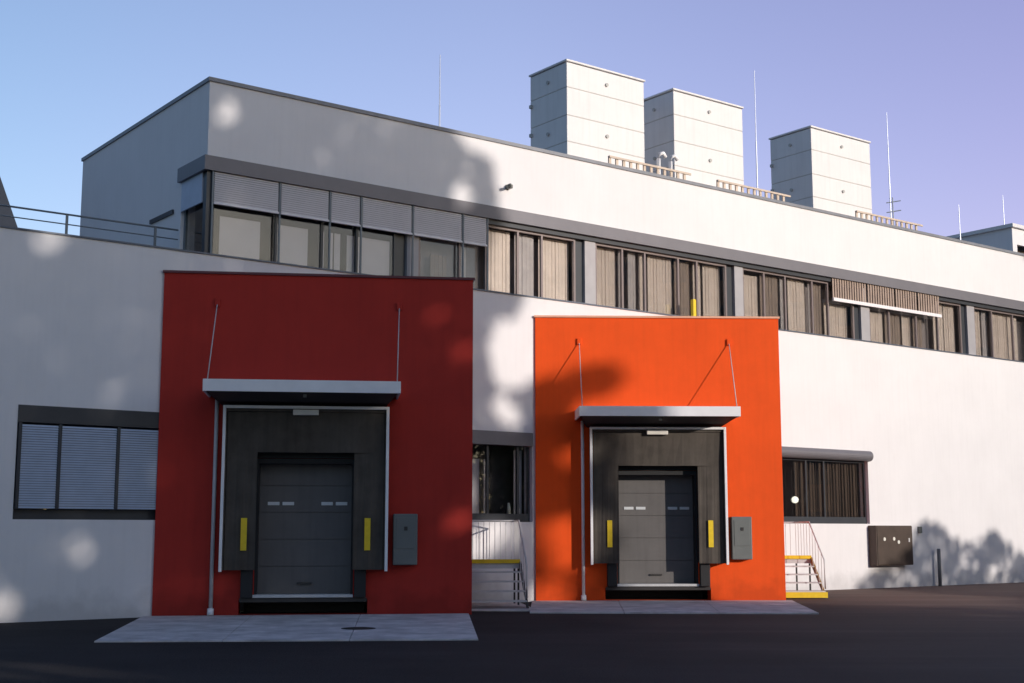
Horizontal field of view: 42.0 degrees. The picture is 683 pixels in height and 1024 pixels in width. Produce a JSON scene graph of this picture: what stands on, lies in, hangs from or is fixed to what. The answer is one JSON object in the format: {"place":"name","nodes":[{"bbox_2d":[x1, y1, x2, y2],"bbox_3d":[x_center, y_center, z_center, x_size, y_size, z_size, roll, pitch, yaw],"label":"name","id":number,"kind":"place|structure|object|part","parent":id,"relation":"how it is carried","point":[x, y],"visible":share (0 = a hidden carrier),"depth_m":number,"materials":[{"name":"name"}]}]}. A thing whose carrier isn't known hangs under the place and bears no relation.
{"place":"outdoors","nodes":[
{"label":"outdoors","id":0,"kind":"place"},
{"bbox_2d":[472,520,528,607],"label":"metal staircase","id":1,"kind":"structure","parent":0,"point":[500,563],"depth_m":30.47,"materials":[{"name":"metal"}]},
{"bbox_2d":[0,582,1023,682],"bbox_3d":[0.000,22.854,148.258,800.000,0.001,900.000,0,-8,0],"label":"ground","id":2,"kind":"structure","parent":0,"point":[971,633],"depth_m":19.23,"materials":[{"name":"black asphalt"}]},
{"bbox_2d":[0,178,16,226],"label":"neighbouring house","id":3,"kind":"structure","parent":2,"relation":"on","point":[7,221],"depth_m":39.84,"materials":[{"name":"stone"}]},
{"bbox_2d":[94,613,477,642],"bbox_3d":[-3.712,5.134,23.880,6.549,0.075,6.580,1,-8,-7],"label":"concrete apron","id":4,"kind":"object","parent":2,"relation":"on","point":[388,627],"visible":0.77,"depth_m":23.24,"materials":[{"name":"grey concrete"}]},
{"bbox_2d":[341,627,375,629],"bbox_3d":[-2.676,4.996,23.227,0.600,0.012,0.600,1,-8,-7],"label":"manhole cover","id":5,"kind":"object","parent":4,"relation":"on","point":[356,628],"visible":1,"depth_m":23.07,"materials":[{"name":"metal"}]},
{"bbox_2d":[152,270,474,615],"bbox_3d":[-3.326,2.259,28.170,7.532,7.280,3.912,6,-10,-36],"label":"red loading bay","id":6,"kind":"object","parent":2,"relation":"on","point":[315,434],"visible":0.98,"depth_m":27.63,"materials":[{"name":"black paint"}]},
{"bbox_2d":[257,464,351,593],"bbox_3d":[-4.300,3.835,27.731,2.040,2.765,0.100,1,-8,-7],"label":"door","id":7,"kind":"structure","parent":6,"relation":"in","point":[305,510],"depth_m":27.71,"materials":[{"name":"paint"}]},
{"bbox_2d":[472,602,535,610],"bbox_3d":[-0.420,6.040,30.266,1.518,0.085,3.500,1,-8,-7],"label":"stair footing","id":8,"kind":"object","parent":2,"relation":"on","point":[499,606],"visible":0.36,"depth_m":29.49,"materials":[{"name":"concrete"}]},
{"bbox_2d":[0,76,1023,622],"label":"office building","id":9,"kind":"structure","parent":2,"relation":"on","point":[900,376],"depth_m":34.00,"materials":[{"name":"paint"}]},
{"bbox_2d":[13,404,158,519],"bbox_3d":[-8.359,2.433,26.451,2.970,2.190,0.240,6,-10,-37],"label":"window","id":10,"kind":"structure","parent":9,"relation":"in","point":[61,416],"depth_m":26.30,"materials":[{"name":"grey glass"}]},
{"bbox_2d":[0,204,177,245],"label":"terrace railing","id":11,"kind":"object","parent":9,"relation":"on","point":[66,224],"visible":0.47,"depth_m":29.32,"materials":[{"name":"grey metal"}]},
{"bbox_2d":[181,172,203,251],"bbox_3d":[-7.191,-2.473,30.193,0.220,2.520,1.210,6,-10,-37],"label":"window","id":12,"kind":"structure","parent":9,"relation":"in","point":[192,188],"depth_m":30.28,"materials":[{"name":"clear glass"}]},
{"bbox_2d":[212,179,395,275],"bbox_3d":[-4.821,-2.550,31.246,4.850,1.830,0.150,6,-10,-37],"label":"window","id":13,"kind":"structure","parent":9,"relation":"in","point":[237,237],"depth_m":31.16,"materials":[{"name":"clear glass"}]},
{"bbox_2d":[439,55,440,125],"bbox_3d":[-1.967,-6.281,36.255,0.360,3.170,0.360,6,-10,-37],"label":"lightning rod","id":14,"kind":"object","parent":9,"relation":"on","point":[439,93],"visible":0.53,"depth_m":36.30,"materials":[{"name":"metal"}]},
{"bbox_2d":[418,215,575,301],"bbox_3d":[-0.431,-2.059,34.690,5.050,1.830,0.430,6,-10,-37],"label":"window","id":15,"kind":"structure","parent":9,"relation":"in","point":[521,265],"depth_m":34.92,"materials":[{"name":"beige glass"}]},
{"bbox_2d":[472,430,532,521],"bbox_3d":[-0.663,3.270,32.321,2.660,2.190,0.420,6,-10,-37],"label":"window","id":16,"kind":"structure","parent":9,"relation":"in","point":[481,437],"depth_m":32.55,"materials":[{"name":"clear glass"}]},
{"bbox_2d":[506,503,510,513],"bbox_3d":[-0.084,4.094,32.718,0.110,0.270,0.110,0,-8,0],"label":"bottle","id":17,"kind":"object","parent":9,"relation":"on","point":[508,511],"visible":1,"depth_m":32.68,"materials":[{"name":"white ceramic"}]},
{"bbox_2d":[505,183,512,188],"bbox_3d":[-0.048,-4.043,34.636,0.181,0.118,0.408,2,-8,-15],"label":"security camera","id":18,"kind":"object","parent":9,"relation":"attached to","point":[509,186],"visible":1,"depth_m":34.68,"materials":[{"name":"plastic"}]},
{"bbox_2d":[529,59,644,170],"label":"ventilation tower","id":19,"kind":"structure","parent":9,"relation":"on","point":[583,110],"depth_m":39.85,"materials":[{"name":"white metal"}]},
{"bbox_2d":[608,155,690,179],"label":"roof walkway","id":20,"kind":"structure","parent":9,"relation":"on","point":[649,165],"depth_m":39.19,"materials":[{"name":"beige metal"}]},
{"bbox_2d":[595,243,726,315],"bbox_3d":[4.245,-1.578,38.064,5.120,1.830,0.252,6,-10,-37],"label":"window","id":21,"kind":"structure","parent":9,"relation":"in","point":[627,278],"depth_m":37.90,"materials":[{"name":"beige glass"}]},
{"bbox_2d":[657,152,678,175],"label":"roof pipes","id":22,"kind":"object","parent":9,"relation":"on","point":[674,156],"visible":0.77,"depth_m":40.83,"materials":[{"name":"metal"}]},
{"bbox_2d":[643,88,743,191],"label":"ventilation tower","id":23,"kind":"structure","parent":9,"relation":"on","point":[700,137],"depth_m":42.40,"materials":[{"name":"white metal"}]},
{"bbox_2d":[691,299,695,315],"bbox_3d":[5.161,-0.831,37.887,0.120,0.740,0.120,6,-10,-37],"label":"yellow post","id":24,"kind":"object","parent":9,"relation":"on","point":[693,307],"visible":0.56,"depth_m":37.86,"materials":[{"name":"metal"}]},
{"bbox_2d":[716,179,790,200],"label":"roof walkway","id":25,"kind":"structure","parent":9,"relation":"on","point":[724,183],"depth_m":41.75,"materials":[{"name":"beige metal"}]},
{"bbox_2d":[754,71,757,195],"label":"lightning rod","id":26,"kind":"object","parent":9,"relation":"on","point":[756,139],"visible":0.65,"depth_m":43.89,"materials":[{"name":"metal"}]},
{"bbox_2d":[743,268,854,338],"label":"window","id":27,"kind":"structure","parent":9,"relation":"in","point":[801,304],"depth_m":41.43,"materials":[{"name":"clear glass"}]},
{"bbox_2d":[769,125,871,219],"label":"ventilation tower","id":28,"kind":"structure","parent":9,"relation":"on","point":[818,168],"depth_m":46.29,"materials":[{"name":"white metal"}]},
{"bbox_2d":[782,446,873,523],"bbox_3d":[8.767,4.230,39.129,5.440,2.210,0.370,6,-10,-37],"label":"window","id":29,"kind":"structure","parent":9,"relation":"in","point":[821,486],"depth_m":39.65,"materials":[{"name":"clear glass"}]},
{"bbox_2d":[855,210,922,229],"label":"roof walkway","id":30,"kind":"structure","parent":9,"relation":"on","point":[886,219],"depth_m":45.79,"materials":[{"name":"beige metal"}]},
{"bbox_2d":[886,113,891,223],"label":"lightning rod","id":31,"kind":"object","parent":9,"relation":"on","point":[889,172],"visible":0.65,"depth_m":48.02,"materials":[{"name":"metal"}]},
{"bbox_2d":[868,525,912,565],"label":"meter cabinet","id":32,"kind":"object","parent":9,"relation":"attached to","point":[890,545],"visible":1,"depth_m":40.51,"materials":[{"name":"brown metal"}]},
{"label":"door","id":33,"kind":"part","parent":32,"relation":"part of","materials":[{"name":"metal"}]},
{"bbox_2d":[886,197,900,224],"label":"roof antenna","id":34,"kind":"object","parent":9,"relation":"on","point":[892,211],"visible":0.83,"depth_m":47.29,"materials":[{"name":"silver metal"}]},
{"bbox_2d":[869,289,962,352],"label":"window","id":35,"kind":"structure","parent":9,"relation":"in","point":[944,333],"depth_m":45.00,"materials":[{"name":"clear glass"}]},
{"bbox_2d":[958,205,960,239],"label":"lightning rod","id":36,"kind":"object","parent":9,"relation":"on","point":[959,224],"visible":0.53,"depth_m":50.32,"materials":[{"name":"metal"}]},
{"bbox_2d":[946,223,1023,252],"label":"roof shed","id":37,"kind":"structure","parent":9,"relation":"on","point":[1010,236],"depth_m":52.87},
{"bbox_2d":[974,307,1023,360],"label":"window","id":38,"kind":"structure","parent":9,"relation":"in","point":[998,334],"depth_m":47.84,"materials":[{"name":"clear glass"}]},
{"bbox_2d":[534,315,785,600],"bbox_3d":[4.634,3.071,33.868,7.634,7.280,4.246,6,-10,-36],"label":"orange loading bay","id":39,"kind":"object","parent":2,"relation":"on","point":[658,459],"visible":0.99,"depth_m":33.11,"materials":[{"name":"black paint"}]},
{"bbox_2d":[618,475,693,582],"bbox_3d":[3.572,4.621,33.242,2.040,2.765,0.100,0,-8,-2],"label":"door","id":40,"kind":"structure","parent":39,"relation":"in","point":[656,511],"depth_m":33.22,"materials":[{"name":"paint"}]},
{"bbox_2d":[530,600,818,613],"bbox_3d":[3.624,6.029,30.176,6.505,0.080,5.130,0,-8,0],"label":"concrete apron","id":41,"kind":"object","parent":2,"relation":"on","point":[691,607],"visible":0.87,"depth_m":29.58,"materials":[{"name":"grey concrete"}]},
{"bbox_2d":[937,549,941,585],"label":"bollard","id":42,"kind":"object","parent":2,"relation":"on","point":[939,567],"visible":1,"depth_m":42.00,"materials":[{"name":"grey metal"}]},
{"bbox_2d":[0,0,1023,235],"label":"sky","id":43,"kind":"structure","parent":0,"point":[947,76],"materials":[{"name":"blue"}]},
{"bbox_2d":[784,521,827,597],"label":"metal staircase","id":44,"kind":"structure","parent":0,"point":[809,593],"depth_m":34.94,"materials":[{"name":"metal"}]}
]}

